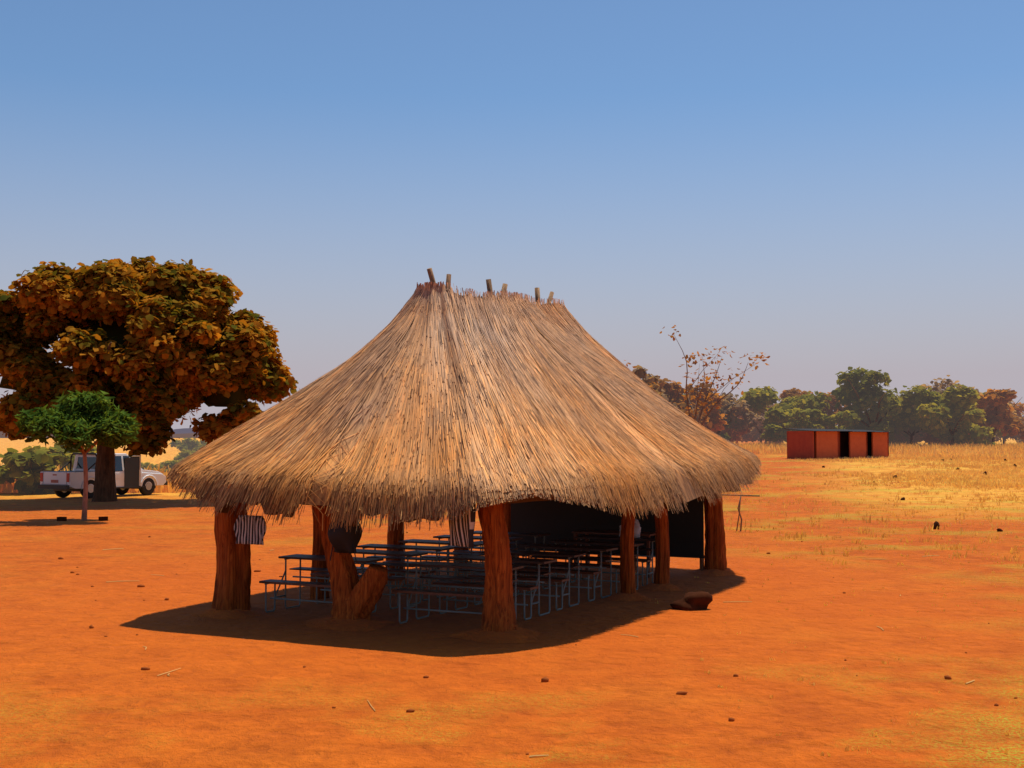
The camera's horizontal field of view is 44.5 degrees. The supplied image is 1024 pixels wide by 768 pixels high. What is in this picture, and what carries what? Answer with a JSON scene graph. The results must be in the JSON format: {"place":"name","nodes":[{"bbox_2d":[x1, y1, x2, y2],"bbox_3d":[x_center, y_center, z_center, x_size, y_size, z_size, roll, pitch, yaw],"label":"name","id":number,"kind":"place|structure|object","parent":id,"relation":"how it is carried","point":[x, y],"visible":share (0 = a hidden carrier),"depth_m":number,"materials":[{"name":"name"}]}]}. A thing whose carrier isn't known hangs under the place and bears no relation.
{"place":"outdoors","nodes":[
{"label":"outdoors","id":0,"kind":"place"},
{"bbox_2d":[0,431,198,437],"bbox_3d":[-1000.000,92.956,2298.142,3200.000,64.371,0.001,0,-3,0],"label":"hill ridge","id":1,"kind":"structure","parent":0,"point":[187,435],"depth_m":2298.06,"materials":[{"name":"blue"}]},
{"bbox_2d":[173,428,195,433],"bbox_3d":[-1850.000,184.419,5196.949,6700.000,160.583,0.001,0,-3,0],"label":"hill ridge","id":2,"kind":"structure","parent":0,"point":[182,430],"depth_m":5196.46,"materials":[{"name":"blue"}]},
{"bbox_2d":[0,437,1023,767],"bbox_3d":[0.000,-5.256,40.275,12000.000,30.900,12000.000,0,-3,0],"label":"terrain","id":3,"kind":"structure","parent":0,"point":[76,691],"depth_m":14.06,"materials":[{"name":"soil"}]},
{"bbox_2d":[0,448,80,493],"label":"bush","id":4,"kind":"object","parent":3,"relation":"on","point":[20,465],"depth_m":54.94,"materials":[{"name":"green plant"}]},
{"bbox_2d":[22,442,96,470],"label":"bush","id":5,"kind":"object","parent":3,"relation":"on","point":[54,449],"visible":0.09,"depth_m":69.09,"materials":[{"name":"green plant"}]},
{"bbox_2d":[54,491,70,497],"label":"wheel","id":6,"kind":"object","parent":3,"relation":"on","point":[62,494],"visible":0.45,"depth_m":51.77,"materials":[{"name":"black rubber"}]},
{"bbox_2d":[14,390,141,520],"bbox_3d":[-12.928,2.212,37.270,3.993,4.112,3.742,0,-3,0],"label":"tree","id":7,"kind":"object","parent":3,"relation":"on","point":[83,419],"depth_m":36.72,"materials":[{"name":"green plant"}]},
{"bbox_2d":[57,516,107,520],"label":"bricks","id":8,"kind":"object","parent":3,"relation":"on","point":[104,518],"visible":1,"depth_m":37.05,"materials":[{"name":"brick"}]},
{"bbox_2d":[80,480,93,498],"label":"wheel","id":9,"kind":"object","parent":3,"relation":"on","point":[90,491],"visible":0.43,"depth_m":51.05,"materials":[{"name":"black rubber"}]},
{"bbox_2d":[0,463,195,492],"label":"dry grass","id":10,"kind":"structure","parent":3,"relation":"on","point":[6,487],"depth_m":56.74,"materials":[{"name":"yellow plant"}]},
{"bbox_2d":[40,453,165,488],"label":"pickup","id":11,"kind":"object","parent":3,"relation":"on","point":[76,480],"depth_m":52.18,"materials":[{"name":"metal"}]},
{"bbox_2d":[40,473,69,481],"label":"pickup tail lights","id":12,"kind":"object","parent":11,"relation":"attached to","point":[67,476],"visible":1,"depth_m":50.24},
{"bbox_2d":[38,453,167,488],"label":"pickup truck trim","id":13,"kind":"structure","parent":11,"relation":"attached to","point":[131,470],"depth_m":52.77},
{"bbox_2d":[53,485,155,491],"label":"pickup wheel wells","id":14,"kind":"object","parent":11,"relation":"attached to","point":[79,490],"visible":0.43,"depth_m":51.21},
{"bbox_2d":[116,486,143,487],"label":"pickup side steps","id":15,"kind":"structure","parent":11,"relation":"attached to","point":[130,487],"depth_m":52.91,"materials":[{"name":"metal"}]},
{"bbox_2d":[132,455,140,485],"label":"snorkel","id":16,"kind":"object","parent":11,"relation":"attached to","point":[140,469],"depth_m":53.35,"materials":[{"name":"grey plastic"}]},
{"bbox_2d":[116,488,128,494],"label":"wheel","id":17,"kind":"object","parent":3,"relation":"on","point":[120,491],"visible":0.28,"depth_m":54.51,"materials":[{"name":"black rubber"}]},
{"bbox_2d":[139,478,154,494],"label":"wheel","id":18,"kind":"object","parent":3,"relation":"on","point":[148,488],"visible":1,"depth_m":53.77,"materials":[{"name":"black rubber"}]},
{"bbox_2d":[0,255,299,501],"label":"tree","id":19,"kind":"object","parent":3,"relation":"on","point":[168,366],"depth_m":46.44,"materials":[{"name":"brown plant"}]},
{"bbox_2d":[0,345,55,389],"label":"branch","id":20,"kind":"object","parent":19,"relation":"on","point":[4,382],"visible":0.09,"depth_m":48.53,"materials":[{"name":"brown plant"}]},
{"bbox_2d":[65,318,129,372],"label":"branch","id":21,"kind":"object","parent":19,"relation":"attached to","point":[114,329],"visible":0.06,"depth_m":48.02,"materials":[{"name":"brown plant"}]},
{"bbox_2d":[110,386,119,410],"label":"branch","id":22,"kind":"object","parent":19,"relation":"on","point":[115,404],"visible":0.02,"depth_m":47.17,"materials":[{"name":"brown plant"}]},
{"bbox_2d":[198,325,229,354],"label":"branch","id":23,"kind":"object","parent":19,"relation":"on","point":[208,351],"visible":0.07,"depth_m":47.66,"materials":[{"name":"brown plant"}]},
{"bbox_2d":[203,383,247,406],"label":"tree crown","id":24,"kind":"object","parent":19,"relation":"on","point":[217,400],"visible":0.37,"depth_m":48.34,"materials":[{"name":"brown plant"}]},
{"bbox_2d":[141,460,178,473],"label":"bush","id":25,"kind":"object","parent":3,"relation":"on","point":[171,463],"visible":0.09,"depth_m":158.78,"materials":[{"name":"green plant"}]},
{"bbox_2d":[160,448,195,470],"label":"bush","id":26,"kind":"object","parent":3,"relation":"on","point":[184,453],"visible":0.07,"depth_m":198.32,"materials":[{"name":"green plant"}]},
{"bbox_2d":[168,437,206,455],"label":"bush","id":27,"kind":"object","parent":3,"relation":"on","point":[191,444],"depth_m":236.86,"materials":[{"name":"plant"}]},
{"bbox_2d":[211,503,250,610],"bbox_3d":[-3.860,2.267,17.266,0.632,2.126,0.570,-1,-3,28],"label":"corner post","id":28,"kind":"object","parent":3,"relation":"on","point":[232,590],"visible":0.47,"depth_m":17.10,"materials":[{"name":"brown wood"}]},
{"bbox_2d":[310,505,329,598],"bbox_3d":[-2.927,2.349,19.042,0.357,2.120,0.355,-1,-3,28],"label":"post","id":29,"kind":"object","parent":3,"relation":"on","point":[318,549],"visible":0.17,"depth_m":18.96,"materials":[{"name":"brown wood"}]},
{"bbox_2d":[259,554,383,612],"bbox_3d":[-2.649,2.801,17.372,1.500,0.742,0.845,-1,-3,27],"label":"school desk","id":30,"kind":"object","parent":3,"relation":"on","point":[361,560],"visible":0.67,"depth_m":17.42,"materials":[{"name":"grey wood"}]},
{"bbox_2d":[315,506,387,619],"bbox_3d":[-2.141,2.191,16.363,1.232,2.209,0.568,-1,-3,28],"label":"forked wooden post","id":31,"kind":"object","parent":3,"relation":"on","point":[354,597],"visible":0.57,"depth_m":16.16,"materials":[{"name":"brown wood"}]},
{"bbox_2d":[310,549,427,608],"bbox_3d":[-2.095,2.844,18.325,1.500,0.742,0.845,-1,-3,29],"label":"school desk","id":32,"kind":"object","parent":3,"relation":"on","point":[407,554],"visible":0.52,"depth_m":18.27,"materials":[{"name":"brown wood"}]},
{"bbox_2d":[385,512,403,575],"bbox_3d":[-1.968,2.436,20.887,0.357,2.116,0.408,-1,-3,28],"label":"post","id":33,"kind":"object","parent":3,"relation":"on","point":[395,536],"visible":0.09,"depth_m":20.82,"materials":[{"name":"brown wood"}]},
{"bbox_2d":[356,544,453,600],"bbox_3d":[-1.746,2.882,19.192,1.500,0.742,0.845,-1,-3,25],"label":"school desk","id":34,"kind":"object","parent":3,"relation":"on","point":[437,549],"visible":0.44,"depth_m":19.20,"materials":[{"name":"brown wood"}]},
{"bbox_2d":[383,539,484,591],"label":"school desk","id":35,"kind":"object","parent":3,"relation":"on","point":[439,542],"visible":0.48,"depth_m":20.13,"materials":[{"name":"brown wood"}]},
{"bbox_2d":[392,561,523,623],"bbox_3d":[-0.705,2.755,16.346,1.500,0.742,0.845,-1,-3,25],"label":"school desk","id":36,"kind":"object","parent":3,"relation":"on","point":[416,591],"visible":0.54,"depth_m":16.43,"materials":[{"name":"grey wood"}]},
{"bbox_2d":[453,548,467,571],"bbox_3d":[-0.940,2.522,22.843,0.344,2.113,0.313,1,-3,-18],"label":"school desk","id":37,"kind":"object","parent":3,"relation":"on","point":[457,555],"visible":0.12,"depth_m":22.73,"materials":[{"name":"brown wood"}]},
{"bbox_2d":[190,568,743,643],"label":"soil mounds","id":38,"kind":"object","parent":3,"relation":"on","point":[519,635],"visible":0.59,"depth_m":16.18,"materials":[{"name":"orange soil"}]},
{"bbox_2d":[421,535,522,581],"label":"school desk","id":39,"kind":"object","parent":3,"relation":"on","point":[439,537],"visible":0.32,"depth_m":21.16,"materials":[{"name":"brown wood"}]},
{"bbox_2d":[432,555,556,619],"bbox_3d":[-0.234,2.795,17.235,1.500,0.742,0.845,-1,-3,27],"label":"school desk","id":40,"kind":"object","parent":3,"relation":"on","point":[539,562],"visible":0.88,"depth_m":17.15,"materials":[{"name":"grey wood"}]},
{"bbox_2d":[476,501,517,631],"bbox_3d":[-0.150,2.183,15.334,0.520,2.119,0.585,-2,-3,43],"label":"corner post","id":41,"kind":"object","parent":3,"relation":"on","point":[498,613],"visible":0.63,"depth_m":15.18,"materials":[{"name":"brown wood"}]},
{"bbox_2d":[448,502,475,547],"bbox_3d":[-0.607,1.610,15.298,0.261,0.750,0.445,2,-3,-42],"label":"striped cloth","id":42,"kind":"object","parent":41,"relation":"attached to","point":[461,528],"visible":0.53,"depth_m":15.19,"materials":[{"name":"fabric"}]},
{"bbox_2d":[453,531,549,576],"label":"school desk","id":43,"kind":"object","parent":3,"relation":"on","point":[535,535],"visible":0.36,"depth_m":22.02,"materials":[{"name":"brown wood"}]},
{"bbox_2d":[503,503,518,557],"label":"corner post","id":44,"kind":"object","parent":3,"relation":"on","point":[507,510],"visible":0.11,"depth_m":24.37,"materials":[{"name":"brown wood"}]},
{"bbox_2d":[468,550,585,610],"bbox_3d":[0.218,2.836,18.166,1.500,0.742,0.845,-1,-3,27],"label":"school desk","id":45,"kind":"object","parent":3,"relation":"on","point":[550,554],"visible":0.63,"depth_m":18.03,"materials":[{"name":"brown wood"}]},
{"bbox_2d":[103,544,974,756],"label":"fallen twigs","id":46,"kind":"object","parent":3,"relation":"on","point":[424,555],"visible":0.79,"depth_m":15.84,"materials":[{"name":"brown wood"}]},
{"bbox_2d":[541,677,548,681],"bbox_3d":[0.329,2.941,12.426,0.079,0.063,0.074,0,-3,0],"label":"pebble","id":47,"kind":"object","parent":3,"relation":"on","point":[545,679],"visible":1,"depth_m":12.40,"materials":[{"name":"stone"}]},
{"bbox_2d":[512,544,617,601],"bbox_3d":[0.763,2.881,19.167,1.500,0.742,0.845,-1,-3,30],"label":"school desk","id":48,"kind":"object","parent":3,"relation":"on","point":[572,547],"visible":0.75,"depth_m":19.08,"materials":[{"name":"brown wood"}]},
{"bbox_2d":[542,539,643,592],"bbox_3d":[1.256,2.919,20.009,1.500,0.742,0.845,-2,-3,30],"label":"school desk","id":49,"kind":"object","parent":3,"relation":"on","point":[586,542],"visible":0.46,"depth_m":19.99,"materials":[{"name":"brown wood"}]},
{"bbox_2d":[597,555,609,563],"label":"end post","id":50,"kind":"object","parent":3,"relation":"on","point":[603,556],"visible":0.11,"depth_m":23.47,"materials":[{"name":"brown wood"}]},
{"bbox_2d":[513,556,703,570],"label":"blackboard poles","id":51,"kind":"object","parent":3,"relation":"on","point":[701,564],"visible":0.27,"depth_m":22.45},
{"bbox_2d":[570,535,655,585],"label":"school desk","id":52,"kind":"object","parent":3,"relation":"on","point":[642,561],"visible":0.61,"depth_m":20.93,"materials":[{"name":"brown wood"}]},
{"bbox_2d":[619,523,640,537],"bbox_3d":[2.013,2.472,21.129,0.393,0.284,0.294,-1,-3,28],"label":"plastic bag","id":53,"kind":"object","parent":52,"relation":"on","point":[637,529],"visible":0.4,"depth_m":20.98,"materials":[{"name":"grey"}]},
{"bbox_2d":[572,529,655,577],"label":"school desk","id":54,"kind":"object","parent":3,"relation":"on","point":[610,532],"visible":0.5,"depth_m":22.24,"materials":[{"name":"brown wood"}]},
{"bbox_2d":[620,503,635,593],"bbox_3d":[1.758,2.345,18.949,0.300,2.114,0.324,1,-3,-23],"label":"wooden post","id":55,"kind":"object","parent":3,"relation":"on","point":[627,573],"visible":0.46,"depth_m":18.82,"materials":[{"name":"brown wood"}]},
{"bbox_2d":[632,365,678,407],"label":"tree","id":56,"kind":"object","parent":3,"relation":"on","point":[642,374],"depth_m":74.79,"materials":[{"name":"brown plant"}]},
{"bbox_2d":[654,504,669,583],"bbox_3d":[2.383,2.397,20.140,0.376,2.118,0.315,1,-3,-22],"label":"wooden post","id":57,"kind":"object","parent":3,"relation":"on","point":[662,566],"visible":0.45,"depth_m":20.08,"materials":[{"name":"brown wood"}]},
{"bbox_2d":[676,691,687,694],"bbox_3d":[1.601,2.918,11.802,0.106,0.040,0.065,-2,-3,30],"label":"pebble","id":58,"kind":"object","parent":3,"relation":"on","point":[681,693],"visible":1,"depth_m":11.78,"materials":[{"name":"stone"}]},
{"bbox_2d":[670,591,712,610],"bbox_3d":[2.547,3.116,17.766,0.509,0.337,0.452,-2,-3,39],"label":"rock","id":59,"kind":"object","parent":3,"relation":"on","point":[694,601],"visible":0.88,"depth_m":17.67,"materials":[{"name":"brown stone"}]},
{"bbox_2d":[658,376,727,432],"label":"tree","id":60,"kind":"object","parent":3,"relation":"on","point":[713,423],"depth_m":112.23,"materials":[{"name":"brown plant"}]},
{"bbox_2d":[624,325,769,425],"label":"bare tree","id":61,"kind":"object","parent":3,"relation":"on","point":[707,378],"depth_m":43.56,"materials":[{"name":"brown plant"}]},
{"bbox_2d":[704,489,726,569],"bbox_3d":[3.691,2.501,22.557,0.526,2.131,0.542,-1,-3,14],"label":"corner post","id":62,"kind":"object","parent":3,"relation":"on","point":[715,552],"visible":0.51,"depth_m":22.36,"materials":[{"name":"brown wood"}]},
{"bbox_2d":[716,410,737,440],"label":"tree","id":63,"kind":"object","parent":3,"relation":"on","point":[726,436],"visible":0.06,"depth_m":135.10,"materials":[{"name":"plant"}]},
{"bbox_2d":[709,392,757,433],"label":"tree","id":64,"kind":"object","parent":3,"relation":"on","point":[730,403],"depth_m":132.63,"materials":[{"name":"plant"}]},
{"bbox_2d":[723,409,752,442],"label":"tree","id":65,"kind":"object","parent":3,"relation":"on","point":[733,434],"visible":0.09,"depth_m":139.80,"materials":[{"name":"brown plant"}]},
{"bbox_2d":[722,494,759,530],"bbox_3d":[5.880,3.442,32.946,1.283,1.072,0.122,-1,-3,19],"label":"wooden stick frame","id":66,"kind":"object","parent":3,"relation":"on","point":[738,508],"visible":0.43,"depth_m":32.88,"materials":[{"name":"brown wood"}]},
{"bbox_2d":[752,433,761,441],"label":"tree","id":67,"kind":"object","parent":3,"relation":"on","point":[756,437],"visible":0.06,"depth_m":171.63,"materials":[{"name":"plant"}]},
{"bbox_2d":[736,406,783,444],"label":"tree","id":68,"kind":"object","parent":3,"relation":"on","point":[746,437],"visible":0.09,"depth_m":177.40,"materials":[{"name":"plant"}]},
{"bbox_2d":[747,403,774,443],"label":"tree","id":69,"kind":"object","parent":3,"relation":"on","point":[756,417],"depth_m":172.16,"materials":[{"name":"brown plant"}]},
{"bbox_2d":[738,386,848,429],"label":"tree","id":70,"kind":"object","parent":3,"relation":"on","point":[759,399],"depth_m":133.65,"materials":[{"name":"green plant"}]},
{"bbox_2d":[761,406,838,441],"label":"tree","id":71,"kind":"object","parent":3,"relation":"on","point":[795,418],"depth_m":125.74,"materials":[{"name":"green plant"}]},
{"bbox_2d":[766,388,859,427],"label":"tree","id":72,"kind":"object","parent":3,"relation":"on","point":[794,392],"visible":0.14,"depth_m":146.32,"materials":[{"name":"green plant"}]},
{"bbox_2d":[641,514,1023,755],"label":"sparse sprouts","id":73,"kind":"object","parent":3,"relation":"on","point":[1000,750],"visible":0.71,"depth_m":13.62,"materials":[{"name":"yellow plant"}]},
{"bbox_2d":[787,431,888,458],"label":"latrine walls","id":74,"kind":"structure","parent":3,"relation":"on","point":[800,444],"depth_m":100.26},
{"bbox_2d":[792,429,883,431],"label":"latrine roof sheets","id":75,"kind":"object","parent":74,"relation":"on","point":[845,430],"visible":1,"depth_m":101.29,"materials":[{"name":"grey metal"}]},
{"bbox_2d":[814,432,871,458],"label":"doorway","id":76,"kind":"structure","parent":74,"relation":"in","point":[844,444],"depth_m":102.70,"materials":[{"name":"black"}]},
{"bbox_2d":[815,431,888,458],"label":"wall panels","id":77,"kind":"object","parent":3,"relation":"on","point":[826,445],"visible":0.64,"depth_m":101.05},
{"bbox_2d":[722,484,1023,566],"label":"dry grass clumps","id":78,"kind":"object","parent":3,"relation":"on","point":[1012,551],"visible":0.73,"depth_m":35.01,"materials":[{"name":"yellow plant"}]},
{"bbox_2d":[724,452,1023,538],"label":"dry grass field tufts","id":79,"kind":"object","parent":3,"relation":"on","point":[941,479],"visible":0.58,"depth_m":69.40,"materials":[{"name":"yellow plant"}]},
{"bbox_2d":[733,440,1023,459],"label":"dry grass field","id":80,"kind":"structure","parent":3,"relation":"on","point":[1010,451],"depth_m":111.80,"materials":[{"name":"yellow plant"}]},
{"bbox_2d":[869,401,926,445],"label":"bush","id":81,"kind":"object","parent":3,"relation":"on","point":[916,437],"depth_m":132.29,"materials":[{"name":"plant"}]},
{"bbox_2d":[824,366,973,444],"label":"tree","id":82,"kind":"object","parent":3,"relation":"on","point":[869,391],"depth_m":126.94,"materials":[{"name":"green plant"}]},
{"bbox_2d":[933,521,939,528],"bbox_3d":[11.394,3.833,33.653,0.236,0.299,0.179,1,-3,-16],"label":"field clod","id":83,"kind":"object","parent":3,"relation":"on","point":[936,523],"visible":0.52,"depth_m":33.59,"materials":[{"name":"soil"}]},
{"bbox_2d":[914,384,996,445],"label":"tree","id":84,"kind":"object","parent":3,"relation":"on","point":[954,405],"depth_m":123.46,"materials":[{"name":"green plant"}]},
{"bbox_2d":[896,375,1016,443],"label":"tree","id":85,"kind":"object","parent":3,"relation":"on","point":[938,387],"visible":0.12,"depth_m":137.19,"materials":[{"name":"green plant"}]},
{"bbox_2d":[924,388,1023,444],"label":"tree","id":86,"kind":"object","parent":3,"relation":"on","point":[1010,424],"depth_m":128.37,"materials":[{"name":"brown plant"}]},
{"bbox_2d":[957,429,1008,443],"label":"tree","id":87,"kind":"object","parent":3,"relation":"on","point":[998,432],"visible":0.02,"depth_m":138.57,"materials":[{"name":"plant"}]},
{"bbox_2d":[989,401,1023,444],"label":"tree","id":88,"kind":"object","parent":3,"relation":"on","point":[1019,406],"depth_m":166.21,"materials":[{"name":"brown plant"}]},
{"bbox_2d":[995,413,1023,444],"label":"bush","id":89,"kind":"object","parent":3,"relation":"on","point":[1016,438],"visible":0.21,"depth_m":163.44,"materials":[{"name":"beige plant"}]},
{"bbox_2d":[0,0,1023,428],"label":"sky","id":90,"kind":"structure","parent":0,"point":[820,188],"materials":[{"name":"blue"}]},
{"bbox_2d":[511,498,703,557],"bbox_3d":[1.710,2.315,23.352,3.900,1.700,0.043,-1,-3,28],"label":"blackboard","id":91,"kind":"object","parent":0,"point":[556,520],"visible":0.43,"depth_m":23.40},
{"bbox_3d":[-3.461,1.492,16.578,0.012,0.500,0.012,-1,-3,28],"label":"hanging cloth string","id":92,"kind":"object","parent":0,"visible":0},
{"bbox_2d":[234,515,266,544],"bbox_3d":[-3.460,1.931,16.558,0.530,0.380,0.065,-1,-3,28],"label":"striped cloth","id":93,"kind":"object","parent":92,"relation":"hanging from","point":[251,529],"visible":1,"depth_m":16.55,"materials":[{"name":"fabric"}]},
{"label":"inside roof rafters","id":94,"kind":"object","parent":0,"visible":0},
{"bbox_2d":[170,289,758,525],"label":"thatch roof","id":95,"kind":"structure","parent":94,"relation":"attached to","point":[691,492],"depth_m":16.52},
{"bbox_2d":[330,543,355,560],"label":"backpack straps","id":96,"kind":"object","parent":95,"relation":"attached to","point":[353,548],"visible":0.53,"depth_m":15.76,"materials":[{"name":"black fabric"}]},
{"bbox_2d":[328,517,361,553],"bbox_3d":[-2.124,1.892,15.893,0.378,0.500,0.437,0,-3,6],"label":"hanging bag","id":97,"kind":"object","parent":96,"relation":"hanging from","point":[343,539],"visible":0.69,"depth_m":15.72,"materials":[{"name":"black fabric"}]},
{"bbox_2d":[165,434,761,533],"bbox_3d":[-0.085,1.289,20.044,6.494,1.467,10.538,-1,-3,28],"label":"thatch fringe","id":98,"kind":"object","parent":95,"relation":"attached to","point":[339,502],"visible":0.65,"depth_m":15.71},
{"bbox_2d":[171,292,757,499],"bbox_3d":[-0.083,0.110,20.071,6.189,3.006,10.177,-1,-3,28],"label":"straw thatch","id":99,"kind":"object","parent":95,"relation":"on","point":[431,358],"visible":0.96,"depth_m":16.87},
{"bbox_2d":[181,479,751,526],"bbox_3d":[-0.081,1.505,20.027,6.357,0.901,10.403,-1,-3,28],"label":"thatch fringe","id":100,"kind":"object","parent":95,"relation":"attached to","point":[229,508],"visible":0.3,"depth_m":16.20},
{"bbox_2d":[391,281,582,335],"bbox_3d":[-0.234,-1.118,19.800,1.437,0.811,4.975,-1,-3,28],"label":"roof ridge thatch","id":101,"kind":"object","parent":95,"relation":"on","point":[424,293],"visible":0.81,"depth_m":18.72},
{"bbox_2d":[427,268,553,304],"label":"roof poles","id":102,"kind":"object","parent":95,"relation":"on","point":[488,282],"visible":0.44,"depth_m":19.66,"materials":[{"name":"brown wood"}]},
{"bbox_2d":[501,495,554,502],"bbox_3d":[-0.071,0.372,20.070,6.084,3.169,10.090,-1,-3,28],"label":"thatch roof underside","id":103,"kind":"object","parent":95,"relation":"attached to","point":[537,498],"visible":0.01,"depth_m":14.93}
]}

